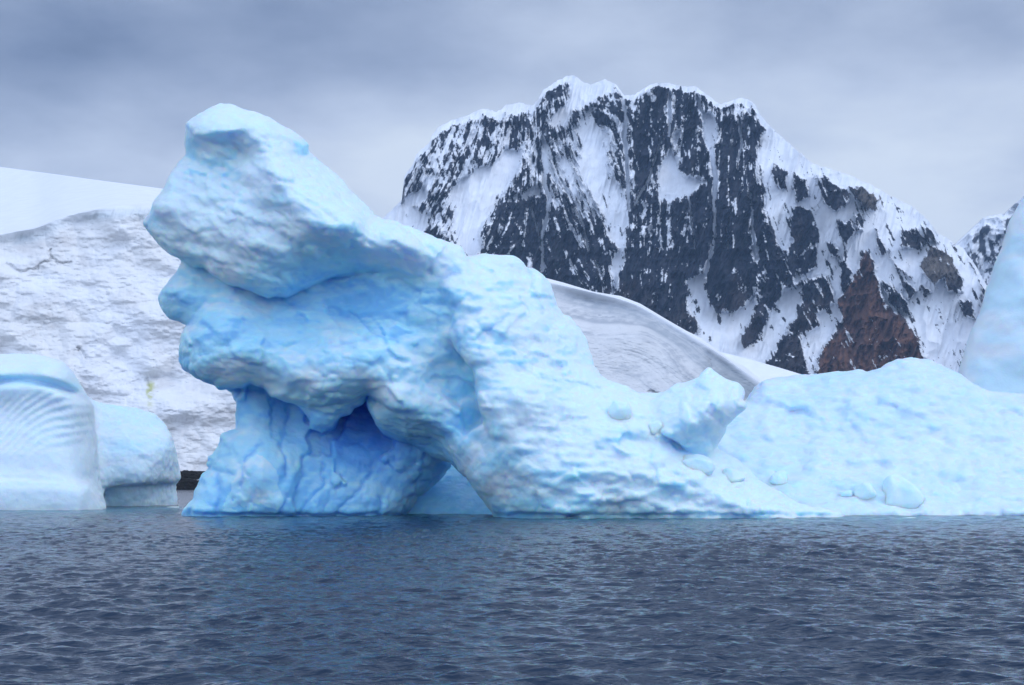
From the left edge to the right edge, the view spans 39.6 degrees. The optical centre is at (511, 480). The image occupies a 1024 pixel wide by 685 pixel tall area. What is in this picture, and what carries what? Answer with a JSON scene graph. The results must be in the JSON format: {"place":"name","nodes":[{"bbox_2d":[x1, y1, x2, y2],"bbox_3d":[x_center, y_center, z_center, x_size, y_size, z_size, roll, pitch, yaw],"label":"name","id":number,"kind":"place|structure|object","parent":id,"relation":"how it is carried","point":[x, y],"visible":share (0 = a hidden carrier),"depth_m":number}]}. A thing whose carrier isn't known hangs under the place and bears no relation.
{"place":"outdoors","nodes":[
{"label":"outdoors","id":0,"kind":"place"},
{"bbox_2d":[0,167,761,470],"bbox_3d":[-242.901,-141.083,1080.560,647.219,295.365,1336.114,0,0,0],"label":"glacier","id":1,"kind":"object","parent":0,"point":[89,268],"visible":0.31,"depth_m":461.34},
{"bbox_2d":[0,490,1023,684],"bbox_3d":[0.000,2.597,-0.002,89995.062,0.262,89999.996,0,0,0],"label":"water","id":2,"kind":"structure","parent":0,"point":[143,595],"depth_m":30.94},
{"bbox_2d":[0,353,180,509],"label":"iceberg","id":3,"kind":"object","parent":2,"relation":"on","point":[67,442],"visible":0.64,"depth_m":130.32},
{"bbox_2d":[176,478,199,489],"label":"shore rock","id":4,"kind":"object","parent":2,"relation":"in","point":[188,484],"visible":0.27,"depth_m":418.13},
{"bbox_2d":[180,470,204,480],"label":"shore rock","id":5,"kind":"object","parent":2,"relation":"in","point":[194,475],"visible":0.03,"depth_m":425.35},
{"bbox_2d":[143,103,844,518],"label":"iceberg","id":6,"kind":"object","parent":2,"relation":"on","point":[347,347],"visible":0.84,"depth_m":100.78},
{"bbox_2d":[608,400,631,419],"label":"ice boulder","id":7,"kind":"object","parent":6,"relation":"on","point":[619,410],"visible":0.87,"depth_m":98.96},
{"bbox_2d":[649,421,662,434],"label":"ice boulder","id":8,"kind":"object","parent":6,"relation":"on","point":[655,427],"visible":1,"depth_m":99.36},
{"bbox_2d":[682,454,714,475],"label":"ice boulder","id":9,"kind":"object","parent":6,"relation":"on","point":[704,464],"visible":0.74,"depth_m":98.96},
{"bbox_2d":[723,468,745,481],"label":"ice boulder","id":10,"kind":"object","parent":6,"relation":"on","point":[734,475],"visible":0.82,"depth_m":100.55},
{"bbox_2d":[718,357,1023,515],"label":"iceberg","id":11,"kind":"object","parent":2,"relation":"on","point":[945,441],"visible":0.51,"depth_m":115.80},
{"bbox_2d":[770,470,788,484],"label":"ice boulder","id":12,"kind":"object","parent":11,"relation":"on","point":[779,477],"visible":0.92,"depth_m":109.88},
{"bbox_2d":[839,490,852,496],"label":"ice boulder","id":13,"kind":"object","parent":11,"relation":"on","point":[846,493],"visible":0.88,"depth_m":108.66},
{"bbox_2d":[853,482,876,499],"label":"ice boulder","id":14,"kind":"object","parent":11,"relation":"on","point":[865,491],"visible":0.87,"depth_m":108.46},
{"bbox_2d":[882,474,924,508],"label":"ice boulder","id":15,"kind":"object","parent":11,"relation":"on","point":[899,490],"visible":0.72,"depth_m":107.90},
{"bbox_2d":[958,198,1023,393],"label":"iceberg","id":16,"kind":"object","parent":2,"relation":"on","point":[993,358],"visible":0.51,"depth_m":306.77},
{"bbox_2d":[0,0,1023,243],"label":"sky","id":17,"kind":"structure","parent":0,"point":[919,102]},
{"bbox_2d":[383,75,986,374],"bbox_3d":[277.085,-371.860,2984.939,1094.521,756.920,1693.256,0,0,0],"label":"mountain","id":18,"kind":"structure","parent":0,"point":[740,227],"depth_m":2412.78},
{"bbox_2d":[721,352,798,380],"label":"snow slope","id":19,"kind":"structure","parent":0,"point":[761,371],"depth_m":971.62},
{"bbox_2d":[955,196,1023,284],"bbox_3d":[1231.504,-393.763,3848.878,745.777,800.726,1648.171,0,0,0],"label":"mountain","id":20,"kind":"structure","parent":0,"point":[980,242],"depth_m":3317.99}
]}

